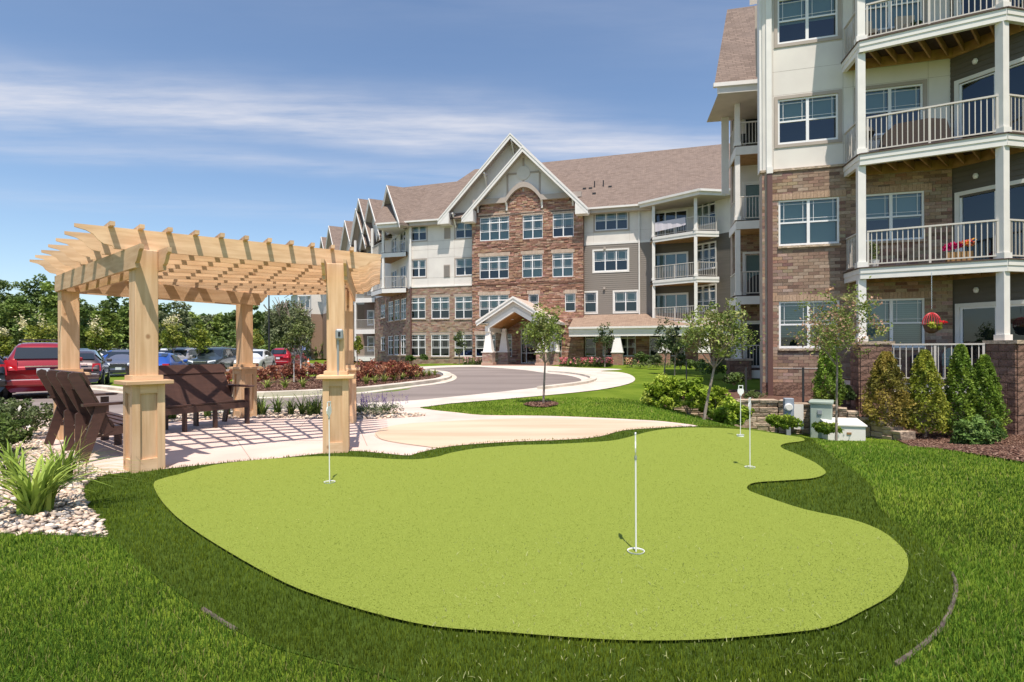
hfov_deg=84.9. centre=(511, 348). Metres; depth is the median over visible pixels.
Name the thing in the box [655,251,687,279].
sliding door
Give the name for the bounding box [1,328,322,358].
undergrowth
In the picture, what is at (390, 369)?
red shrub
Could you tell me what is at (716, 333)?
crab apple tree
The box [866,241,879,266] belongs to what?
potted plant
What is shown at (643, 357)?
green shrub
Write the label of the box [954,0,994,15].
sliding door
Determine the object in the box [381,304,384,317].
window
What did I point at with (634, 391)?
ground
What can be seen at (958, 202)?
sliding door
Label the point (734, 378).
green shrub
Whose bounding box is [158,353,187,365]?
parked car
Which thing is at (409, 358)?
green shrub
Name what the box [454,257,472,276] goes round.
window
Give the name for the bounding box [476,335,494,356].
window
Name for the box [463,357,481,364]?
rose bed
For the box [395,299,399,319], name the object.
window
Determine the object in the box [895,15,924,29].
balcony chair
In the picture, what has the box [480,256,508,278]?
window
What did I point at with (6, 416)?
rose bush
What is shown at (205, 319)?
leafy tree
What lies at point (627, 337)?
window
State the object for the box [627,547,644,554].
hole cup
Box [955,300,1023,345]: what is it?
sliding door
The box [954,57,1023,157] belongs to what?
sliding door
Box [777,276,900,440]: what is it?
crab apple tree
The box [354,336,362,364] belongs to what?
young tree
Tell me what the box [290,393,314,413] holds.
daylily
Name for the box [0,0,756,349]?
sky
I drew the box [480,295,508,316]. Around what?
window
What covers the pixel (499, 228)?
window
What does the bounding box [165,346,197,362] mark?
parked car
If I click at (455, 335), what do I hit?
window
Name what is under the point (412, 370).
red shrub
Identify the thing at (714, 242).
window
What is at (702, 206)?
window
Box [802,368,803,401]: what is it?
metal post
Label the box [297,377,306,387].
daylily
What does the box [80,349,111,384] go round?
parked car
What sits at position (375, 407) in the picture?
catmint
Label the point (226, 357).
parked car
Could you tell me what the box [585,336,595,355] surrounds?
window
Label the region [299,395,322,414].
daylily
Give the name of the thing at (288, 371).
red shrub
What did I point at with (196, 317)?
leafy tree
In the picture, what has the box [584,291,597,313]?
window
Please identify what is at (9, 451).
daylily
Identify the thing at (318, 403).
daylily
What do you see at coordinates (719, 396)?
hydrangea
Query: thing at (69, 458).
daylily
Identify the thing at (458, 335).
crab apple tree
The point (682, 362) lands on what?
green shrub
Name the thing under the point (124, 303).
leafy tree
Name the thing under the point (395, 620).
fringe turf
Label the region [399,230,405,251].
window
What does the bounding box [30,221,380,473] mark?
pergola
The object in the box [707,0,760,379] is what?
apartment bay
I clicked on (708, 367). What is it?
green shrub
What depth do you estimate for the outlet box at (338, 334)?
7.37 m
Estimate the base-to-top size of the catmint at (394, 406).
0.490 m
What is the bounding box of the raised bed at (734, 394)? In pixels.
[713,389,861,416]
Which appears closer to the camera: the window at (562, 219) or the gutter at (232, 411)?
the gutter at (232, 411)
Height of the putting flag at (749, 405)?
0.801 m
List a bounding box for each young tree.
[0,326,16,357]
[15,311,57,342]
[84,315,111,353]
[158,325,163,350]
[160,314,186,353]
[186,324,211,353]
[253,329,264,348]
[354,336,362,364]
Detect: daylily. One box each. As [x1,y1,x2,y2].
[0,436,41,477]
[0,439,163,514]
[6,433,115,483]
[168,414,176,418]
[204,411,212,417]
[256,395,272,414]
[257,393,280,413]
[261,379,274,387]
[268,393,284,412]
[278,379,292,387]
[283,393,298,414]
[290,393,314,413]
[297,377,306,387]
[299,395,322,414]
[301,394,322,414]
[363,375,371,383]
[378,372,387,381]
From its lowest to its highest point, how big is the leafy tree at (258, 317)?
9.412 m
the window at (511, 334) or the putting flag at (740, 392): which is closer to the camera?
the putting flag at (740, 392)
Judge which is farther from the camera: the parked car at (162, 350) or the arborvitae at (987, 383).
the parked car at (162, 350)
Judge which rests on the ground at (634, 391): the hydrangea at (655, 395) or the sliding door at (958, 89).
the hydrangea at (655, 395)
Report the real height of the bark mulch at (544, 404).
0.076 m
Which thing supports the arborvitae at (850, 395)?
on the mulch bed
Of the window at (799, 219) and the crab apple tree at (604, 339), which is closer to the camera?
the window at (799, 219)
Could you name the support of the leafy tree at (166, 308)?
on the ground at (634, 391)
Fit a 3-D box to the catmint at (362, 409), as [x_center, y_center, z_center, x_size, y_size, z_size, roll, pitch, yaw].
[-3.048,1.143,11.375,0.418,0.464,0.395,0,0,24]
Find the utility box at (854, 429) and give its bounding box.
[820,417,867,440]
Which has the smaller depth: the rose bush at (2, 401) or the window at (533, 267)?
the rose bush at (2, 401)
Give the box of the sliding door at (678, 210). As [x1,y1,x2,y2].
[655,208,687,234]
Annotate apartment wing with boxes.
[757,0,1023,434]
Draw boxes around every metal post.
[745,368,746,398]
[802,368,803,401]
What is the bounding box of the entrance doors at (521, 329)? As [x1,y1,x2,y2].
[521,329,561,362]
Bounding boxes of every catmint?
[303,389,321,409]
[356,391,393,414]
[356,396,370,414]
[374,392,407,413]
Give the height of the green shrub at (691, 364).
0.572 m
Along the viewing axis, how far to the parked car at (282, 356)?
47.17 m
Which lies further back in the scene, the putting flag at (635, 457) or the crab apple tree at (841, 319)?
the crab apple tree at (841, 319)
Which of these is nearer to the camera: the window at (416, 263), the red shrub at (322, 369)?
the red shrub at (322, 369)
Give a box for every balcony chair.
[741,133,748,145]
[853,21,877,45]
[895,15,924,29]
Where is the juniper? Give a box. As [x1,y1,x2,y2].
[742,390,766,398]
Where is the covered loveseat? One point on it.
(910, 131)
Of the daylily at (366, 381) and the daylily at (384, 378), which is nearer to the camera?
the daylily at (366, 381)
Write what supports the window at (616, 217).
in the apartment building
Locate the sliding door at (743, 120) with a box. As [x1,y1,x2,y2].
[742,119,745,144]
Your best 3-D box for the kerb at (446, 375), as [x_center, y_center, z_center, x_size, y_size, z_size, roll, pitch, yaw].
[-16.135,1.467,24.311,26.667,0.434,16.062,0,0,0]
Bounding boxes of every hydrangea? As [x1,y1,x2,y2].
[640,373,689,409]
[672,376,711,414]
[698,385,730,414]
[707,396,754,426]
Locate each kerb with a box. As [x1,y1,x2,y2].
[90,370,451,396]
[537,370,596,388]
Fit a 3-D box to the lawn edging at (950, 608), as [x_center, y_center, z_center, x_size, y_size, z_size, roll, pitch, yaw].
[2.173,1.351,2.859,1.400,0.019,0.100,0,0,-44]
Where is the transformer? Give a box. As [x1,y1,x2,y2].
[808,399,833,437]
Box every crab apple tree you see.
[453,330,466,363]
[516,302,566,402]
[593,322,614,366]
[653,317,680,373]
[661,325,688,374]
[673,298,765,419]
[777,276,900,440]
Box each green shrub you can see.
[405,355,415,361]
[420,354,428,359]
[634,351,648,363]
[648,353,662,364]
[670,354,687,369]
[687,359,706,368]
[695,362,727,374]
[722,372,744,384]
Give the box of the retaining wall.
[672,399,915,439]
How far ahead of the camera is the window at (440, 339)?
48.15 m
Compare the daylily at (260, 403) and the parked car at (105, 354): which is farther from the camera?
the parked car at (105, 354)
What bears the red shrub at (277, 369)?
on the mulch island
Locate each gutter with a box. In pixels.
[16,404,359,414]
[91,373,456,398]
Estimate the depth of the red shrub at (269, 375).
24.95 m
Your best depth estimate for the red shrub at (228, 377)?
23.81 m
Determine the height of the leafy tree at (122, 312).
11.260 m
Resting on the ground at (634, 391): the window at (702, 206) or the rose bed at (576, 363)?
the rose bed at (576, 363)
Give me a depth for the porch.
42.32 m
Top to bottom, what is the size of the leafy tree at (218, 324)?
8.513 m
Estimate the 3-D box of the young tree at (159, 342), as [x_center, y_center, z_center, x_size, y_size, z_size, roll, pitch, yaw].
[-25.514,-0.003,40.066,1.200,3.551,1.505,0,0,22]
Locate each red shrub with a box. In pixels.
[225,369,231,378]
[226,374,231,383]
[257,365,279,381]
[270,365,283,375]
[276,363,297,381]
[286,363,304,368]
[295,362,315,380]
[310,362,326,377]
[316,361,326,374]
[354,359,372,380]
[354,363,360,380]
[359,358,375,377]
[366,360,389,380]
[383,359,403,377]
[400,362,417,378]
[407,364,424,376]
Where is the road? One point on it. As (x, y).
(474, 380)
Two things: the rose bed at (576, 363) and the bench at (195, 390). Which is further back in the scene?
the rose bed at (576, 363)
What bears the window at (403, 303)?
in the apartment building
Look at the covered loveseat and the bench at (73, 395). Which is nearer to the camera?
the bench at (73, 395)
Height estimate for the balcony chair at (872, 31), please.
0.950 m
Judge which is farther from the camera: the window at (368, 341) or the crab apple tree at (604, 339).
the window at (368, 341)
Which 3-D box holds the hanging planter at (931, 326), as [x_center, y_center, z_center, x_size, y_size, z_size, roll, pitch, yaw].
[10.978,-1.197,14.556,0.496,1.592,0.503,0,0,0]
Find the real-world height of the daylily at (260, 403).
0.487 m
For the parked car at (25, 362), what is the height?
1.898 m
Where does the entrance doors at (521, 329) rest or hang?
in the apartment building
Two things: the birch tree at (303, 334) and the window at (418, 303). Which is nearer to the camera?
the birch tree at (303, 334)
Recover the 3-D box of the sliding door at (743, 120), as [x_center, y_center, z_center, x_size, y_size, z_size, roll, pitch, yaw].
[11.723,-9.927,26.006,1.950,2.260,0.115,0,0,13]
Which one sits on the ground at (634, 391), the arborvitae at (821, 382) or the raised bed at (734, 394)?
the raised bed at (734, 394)
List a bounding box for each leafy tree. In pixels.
[0,279,37,320]
[0,295,44,344]
[0,302,12,336]
[23,273,51,316]
[31,281,84,324]
[44,299,92,347]
[80,298,117,345]
[85,308,124,349]
[97,296,128,349]
[118,298,128,345]
[158,301,202,347]
[158,303,173,347]
[187,311,210,345]
[199,314,220,331]
[204,312,232,345]
[220,310,235,344]
[253,305,265,339]
[260,297,315,349]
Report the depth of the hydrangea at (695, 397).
13.76 m
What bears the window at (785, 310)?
in the apartment wing
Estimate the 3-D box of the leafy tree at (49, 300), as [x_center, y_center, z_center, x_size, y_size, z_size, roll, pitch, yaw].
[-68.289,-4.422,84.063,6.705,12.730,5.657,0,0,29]
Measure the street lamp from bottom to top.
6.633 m
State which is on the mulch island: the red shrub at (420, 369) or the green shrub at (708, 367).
the red shrub at (420, 369)
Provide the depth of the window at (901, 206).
16.89 m
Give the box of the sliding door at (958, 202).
[954,179,1023,252]
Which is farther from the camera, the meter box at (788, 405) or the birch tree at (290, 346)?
the birch tree at (290, 346)
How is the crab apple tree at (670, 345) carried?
on the ground at (634, 391)
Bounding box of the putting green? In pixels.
[154,427,907,639]
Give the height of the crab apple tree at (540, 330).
2.642 m
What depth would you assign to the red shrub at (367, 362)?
25.50 m
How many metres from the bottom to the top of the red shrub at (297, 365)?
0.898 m
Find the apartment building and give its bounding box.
[284,133,730,364]
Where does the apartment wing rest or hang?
on the ground at (634, 391)
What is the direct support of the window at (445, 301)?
in the apartment building
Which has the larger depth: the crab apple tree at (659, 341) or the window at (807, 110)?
the crab apple tree at (659, 341)
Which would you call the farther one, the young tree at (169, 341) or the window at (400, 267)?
the window at (400, 267)
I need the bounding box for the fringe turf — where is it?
[84,426,953,681]
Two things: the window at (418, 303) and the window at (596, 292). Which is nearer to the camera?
the window at (596, 292)
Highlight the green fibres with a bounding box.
[154,428,907,640]
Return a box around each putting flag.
[326,401,331,482]
[634,432,636,551]
[737,385,743,434]
[748,398,750,466]
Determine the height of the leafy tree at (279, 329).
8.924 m
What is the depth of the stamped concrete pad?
9.33 m
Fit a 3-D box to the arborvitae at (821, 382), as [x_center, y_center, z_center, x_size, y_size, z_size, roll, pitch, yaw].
[8.639,0.670,15.294,0.908,1.986,0.886,0,0,0]
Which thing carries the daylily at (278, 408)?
on the rock bed
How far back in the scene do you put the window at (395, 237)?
53.16 m
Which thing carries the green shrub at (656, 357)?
on the ground at (634, 391)
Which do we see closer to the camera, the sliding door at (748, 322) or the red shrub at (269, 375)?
the red shrub at (269, 375)
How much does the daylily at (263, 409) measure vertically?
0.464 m
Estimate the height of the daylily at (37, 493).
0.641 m
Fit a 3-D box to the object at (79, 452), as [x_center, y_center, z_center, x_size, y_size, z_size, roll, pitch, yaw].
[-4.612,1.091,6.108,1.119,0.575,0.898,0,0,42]
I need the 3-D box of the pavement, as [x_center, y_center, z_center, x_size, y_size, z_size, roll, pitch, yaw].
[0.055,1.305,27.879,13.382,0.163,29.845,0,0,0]
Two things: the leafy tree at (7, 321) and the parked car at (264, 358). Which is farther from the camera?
the leafy tree at (7, 321)
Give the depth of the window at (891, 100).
16.94 m
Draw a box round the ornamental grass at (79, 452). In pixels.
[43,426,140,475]
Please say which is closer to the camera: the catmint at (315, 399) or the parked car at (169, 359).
the catmint at (315, 399)
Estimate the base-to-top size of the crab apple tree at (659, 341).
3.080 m
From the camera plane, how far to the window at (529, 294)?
45.25 m
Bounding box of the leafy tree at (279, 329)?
[260,297,315,349]
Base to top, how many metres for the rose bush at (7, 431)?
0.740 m
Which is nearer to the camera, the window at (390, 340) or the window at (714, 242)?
the window at (714, 242)
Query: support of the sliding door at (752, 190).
in the apartment bay
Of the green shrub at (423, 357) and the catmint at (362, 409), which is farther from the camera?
the green shrub at (423, 357)
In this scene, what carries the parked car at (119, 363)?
on the car park
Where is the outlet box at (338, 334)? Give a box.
[335,329,342,374]
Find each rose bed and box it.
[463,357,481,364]
[559,357,613,366]
[623,357,680,367]
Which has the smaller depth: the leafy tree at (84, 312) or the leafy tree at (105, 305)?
the leafy tree at (84, 312)
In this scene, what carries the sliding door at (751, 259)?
in the apartment bay
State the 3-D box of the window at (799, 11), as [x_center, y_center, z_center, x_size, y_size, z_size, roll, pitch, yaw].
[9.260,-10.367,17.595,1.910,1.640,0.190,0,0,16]
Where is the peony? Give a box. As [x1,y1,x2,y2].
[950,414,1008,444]
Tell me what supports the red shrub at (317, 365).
on the mulch island
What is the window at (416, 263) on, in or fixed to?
in the apartment building
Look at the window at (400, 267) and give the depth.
51.25 m
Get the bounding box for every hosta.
[765,413,803,429]
[811,421,843,434]
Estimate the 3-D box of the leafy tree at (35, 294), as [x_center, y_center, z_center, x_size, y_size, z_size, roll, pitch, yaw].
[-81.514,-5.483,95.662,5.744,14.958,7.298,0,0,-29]
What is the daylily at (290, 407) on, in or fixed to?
on the rock bed
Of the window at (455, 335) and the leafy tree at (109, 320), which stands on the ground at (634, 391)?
the leafy tree at (109, 320)
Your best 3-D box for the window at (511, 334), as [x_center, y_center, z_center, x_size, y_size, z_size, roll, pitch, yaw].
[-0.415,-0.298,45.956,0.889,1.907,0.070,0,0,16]
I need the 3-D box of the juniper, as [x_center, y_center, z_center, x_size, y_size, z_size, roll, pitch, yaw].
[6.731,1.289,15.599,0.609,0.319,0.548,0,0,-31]
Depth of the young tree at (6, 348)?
35.97 m
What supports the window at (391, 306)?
in the apartment building
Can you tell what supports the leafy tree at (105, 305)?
on the ground at (634, 391)
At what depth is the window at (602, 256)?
44.26 m
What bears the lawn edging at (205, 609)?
on the fringe turf
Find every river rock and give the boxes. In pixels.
[12,408,425,436]
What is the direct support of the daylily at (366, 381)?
on the mulch island
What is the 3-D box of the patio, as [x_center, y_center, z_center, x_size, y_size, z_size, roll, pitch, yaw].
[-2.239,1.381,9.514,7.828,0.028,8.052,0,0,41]
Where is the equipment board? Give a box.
[794,404,803,428]
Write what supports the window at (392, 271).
in the apartment building
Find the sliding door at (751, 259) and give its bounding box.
[743,251,759,294]
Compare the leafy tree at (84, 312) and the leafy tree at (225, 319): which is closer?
the leafy tree at (84, 312)
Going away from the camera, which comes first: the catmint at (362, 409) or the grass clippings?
the grass clippings
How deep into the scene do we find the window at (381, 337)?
56.66 m
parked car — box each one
[0,356,7,399]
[4,339,82,398]
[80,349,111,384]
[102,350,111,358]
[103,348,128,373]
[158,348,166,352]
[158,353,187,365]
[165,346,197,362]
[187,346,235,368]
[233,349,275,368]
[271,348,306,366]
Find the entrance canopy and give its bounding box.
[476,296,564,365]
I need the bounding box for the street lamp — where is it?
[266,295,269,368]
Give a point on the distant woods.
(199, 316)
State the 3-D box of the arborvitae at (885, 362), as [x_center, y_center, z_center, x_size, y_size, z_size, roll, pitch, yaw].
[9.272,1.029,13.876,1.280,1.975,1.251,0,0,0]
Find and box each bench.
[37,369,122,462]
[125,364,254,431]
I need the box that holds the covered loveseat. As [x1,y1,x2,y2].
[879,118,950,149]
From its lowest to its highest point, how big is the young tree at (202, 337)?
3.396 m
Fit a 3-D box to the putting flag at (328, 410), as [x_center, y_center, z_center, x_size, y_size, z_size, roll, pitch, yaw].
[-1.844,0.949,5.652,0.018,0.836,0.104,0,1,7]
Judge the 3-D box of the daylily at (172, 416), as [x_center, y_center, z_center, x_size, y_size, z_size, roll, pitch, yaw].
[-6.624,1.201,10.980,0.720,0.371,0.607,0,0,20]
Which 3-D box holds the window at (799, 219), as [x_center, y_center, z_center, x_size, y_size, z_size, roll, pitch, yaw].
[9.275,-3.962,17.558,1.710,1.450,0.145,0,0,16]
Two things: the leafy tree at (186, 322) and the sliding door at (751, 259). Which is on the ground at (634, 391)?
the leafy tree at (186, 322)
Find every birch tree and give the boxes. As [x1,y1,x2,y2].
[281,317,306,381]
[291,308,314,367]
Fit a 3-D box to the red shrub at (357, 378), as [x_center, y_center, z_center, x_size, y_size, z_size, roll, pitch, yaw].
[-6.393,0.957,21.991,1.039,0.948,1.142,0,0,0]
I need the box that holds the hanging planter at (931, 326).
[922,272,947,332]
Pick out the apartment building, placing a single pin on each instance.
(516, 218)
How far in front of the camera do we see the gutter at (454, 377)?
19.61 m
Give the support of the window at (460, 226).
in the apartment building
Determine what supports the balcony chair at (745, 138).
on the apartment bay
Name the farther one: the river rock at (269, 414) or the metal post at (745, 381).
the metal post at (745, 381)
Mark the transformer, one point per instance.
(821, 409)
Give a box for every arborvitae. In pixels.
[811,338,847,405]
[843,384,856,403]
[856,351,918,427]
[898,349,953,436]
[937,344,985,434]
[963,354,1011,439]
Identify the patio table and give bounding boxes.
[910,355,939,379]
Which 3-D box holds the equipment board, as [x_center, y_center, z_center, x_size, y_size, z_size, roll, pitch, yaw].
[7.337,1.740,14.341,0.220,0.629,0.060,0,0,14]
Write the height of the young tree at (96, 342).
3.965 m
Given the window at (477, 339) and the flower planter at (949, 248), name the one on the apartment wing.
the flower planter at (949, 248)
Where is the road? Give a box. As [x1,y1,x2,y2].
[0,367,580,413]
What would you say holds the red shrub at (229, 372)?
on the ground at (634, 391)
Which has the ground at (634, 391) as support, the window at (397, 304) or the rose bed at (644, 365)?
the rose bed at (644, 365)
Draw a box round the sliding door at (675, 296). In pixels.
[655,292,688,312]
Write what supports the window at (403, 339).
in the apartment building
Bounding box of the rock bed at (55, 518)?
[0,442,106,536]
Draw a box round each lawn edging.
[201,607,236,631]
[894,571,957,666]
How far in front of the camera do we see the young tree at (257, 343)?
55.81 m
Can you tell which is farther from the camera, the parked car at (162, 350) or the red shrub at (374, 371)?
the parked car at (162, 350)
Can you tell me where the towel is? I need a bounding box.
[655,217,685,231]
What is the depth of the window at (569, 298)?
44.57 m
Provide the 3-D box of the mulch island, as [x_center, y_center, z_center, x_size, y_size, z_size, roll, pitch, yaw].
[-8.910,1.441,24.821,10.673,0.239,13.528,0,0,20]
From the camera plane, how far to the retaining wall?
14.57 m
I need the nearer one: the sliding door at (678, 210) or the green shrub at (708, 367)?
the green shrub at (708, 367)
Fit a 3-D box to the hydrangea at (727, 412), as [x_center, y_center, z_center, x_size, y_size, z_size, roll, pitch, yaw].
[5.061,1.526,13.032,0.953,0.902,0.924,0,0,-27]
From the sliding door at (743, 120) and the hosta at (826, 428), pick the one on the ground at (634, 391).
the hosta at (826, 428)
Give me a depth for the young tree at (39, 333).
33.89 m
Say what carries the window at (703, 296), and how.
in the apartment building
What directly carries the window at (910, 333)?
in the apartment wing
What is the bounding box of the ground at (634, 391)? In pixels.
[0,359,1023,681]
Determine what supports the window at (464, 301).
in the apartment building
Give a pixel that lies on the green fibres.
(710, 572)
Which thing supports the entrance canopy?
attached to the apartment building
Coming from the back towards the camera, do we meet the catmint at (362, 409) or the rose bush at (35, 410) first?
the catmint at (362, 409)
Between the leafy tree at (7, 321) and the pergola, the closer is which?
the pergola
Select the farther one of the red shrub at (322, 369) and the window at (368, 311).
the window at (368, 311)
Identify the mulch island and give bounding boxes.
[230,374,437,390]
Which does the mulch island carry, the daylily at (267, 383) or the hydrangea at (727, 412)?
the daylily at (267, 383)
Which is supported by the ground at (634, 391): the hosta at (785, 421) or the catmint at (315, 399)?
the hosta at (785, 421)
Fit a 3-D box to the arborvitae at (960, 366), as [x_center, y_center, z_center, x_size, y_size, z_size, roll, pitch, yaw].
[10.965,1.054,13.692,1.008,2.378,0.987,0,0,0]
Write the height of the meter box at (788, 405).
1.039 m
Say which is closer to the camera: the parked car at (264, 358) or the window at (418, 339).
the parked car at (264, 358)
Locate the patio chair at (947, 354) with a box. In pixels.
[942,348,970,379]
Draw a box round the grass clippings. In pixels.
[418,534,952,681]
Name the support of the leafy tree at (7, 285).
on the ground at (634, 391)
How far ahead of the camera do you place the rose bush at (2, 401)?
9.65 m
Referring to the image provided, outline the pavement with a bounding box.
[357,365,634,407]
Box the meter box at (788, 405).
[783,398,793,434]
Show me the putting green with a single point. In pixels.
(491, 511)
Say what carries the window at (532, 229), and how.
in the apartment building
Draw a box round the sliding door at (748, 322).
[743,321,759,367]
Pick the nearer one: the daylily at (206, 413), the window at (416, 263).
the daylily at (206, 413)
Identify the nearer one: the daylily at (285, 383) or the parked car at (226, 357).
the daylily at (285, 383)
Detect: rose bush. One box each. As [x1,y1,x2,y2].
[0,397,19,418]
[0,398,52,437]
[0,412,34,452]
[0,415,26,453]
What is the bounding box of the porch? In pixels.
[568,312,729,364]
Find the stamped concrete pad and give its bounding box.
[375,418,680,447]
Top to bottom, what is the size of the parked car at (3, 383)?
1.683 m
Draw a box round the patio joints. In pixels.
[234,413,454,458]
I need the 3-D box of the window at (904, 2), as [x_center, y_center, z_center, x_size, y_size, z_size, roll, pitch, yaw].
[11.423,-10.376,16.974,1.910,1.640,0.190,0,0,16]
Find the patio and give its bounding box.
[37,407,696,473]
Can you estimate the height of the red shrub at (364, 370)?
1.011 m
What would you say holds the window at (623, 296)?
in the apartment building
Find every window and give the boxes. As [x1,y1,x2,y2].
[367,310,373,325]
[367,336,373,351]
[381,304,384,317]
[381,337,384,350]
[388,301,392,320]
[388,336,392,354]
[391,236,396,251]
[391,269,396,287]
[394,335,398,354]
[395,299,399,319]
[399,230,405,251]
[399,264,405,287]
[401,298,405,318]
[401,335,405,354]
[412,226,427,241]
[412,258,426,277]
[412,298,425,318]
[412,335,425,355]
[431,297,448,318]
[431,335,448,355]
[454,220,471,239]
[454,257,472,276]
[455,296,472,318]
[455,335,472,355]
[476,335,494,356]
[480,216,508,240]
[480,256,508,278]
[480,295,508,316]
[508,334,511,356]
[522,254,542,277]
[523,214,542,238]
[529,294,538,306]
[552,252,572,276]
[553,212,573,236]
[565,293,575,311]
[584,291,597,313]
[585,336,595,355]
[592,248,628,272]
[593,212,628,231]
[613,290,638,313]
[621,336,635,355]
[697,201,715,226]
[697,241,715,270]
[697,283,716,311]
[774,0,841,47]
[774,89,841,148]
[779,197,838,245]
[779,300,838,347]
[854,0,926,33]
[854,79,926,140]
[866,191,923,241]
[866,298,924,347]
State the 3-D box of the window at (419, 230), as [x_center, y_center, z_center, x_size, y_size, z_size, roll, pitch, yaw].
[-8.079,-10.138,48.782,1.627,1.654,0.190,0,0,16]
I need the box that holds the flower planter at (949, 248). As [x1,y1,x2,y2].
[942,238,976,261]
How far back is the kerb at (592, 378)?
21.64 m
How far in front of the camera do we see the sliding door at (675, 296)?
43.26 m
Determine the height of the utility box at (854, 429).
0.756 m
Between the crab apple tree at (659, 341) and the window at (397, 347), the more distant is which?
the window at (397, 347)
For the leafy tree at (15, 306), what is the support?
on the ground at (634, 391)
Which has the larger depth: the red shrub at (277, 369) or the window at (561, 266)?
the window at (561, 266)
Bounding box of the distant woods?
[82,312,221,347]
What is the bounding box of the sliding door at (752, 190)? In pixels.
[742,181,758,219]
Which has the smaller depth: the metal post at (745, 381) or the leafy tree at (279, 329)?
the metal post at (745, 381)
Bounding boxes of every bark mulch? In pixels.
[524,400,558,406]
[897,424,1023,461]
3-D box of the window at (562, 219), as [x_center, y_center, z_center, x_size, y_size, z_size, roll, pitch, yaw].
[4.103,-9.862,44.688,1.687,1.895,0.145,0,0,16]
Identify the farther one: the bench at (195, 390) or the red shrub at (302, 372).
the red shrub at (302, 372)

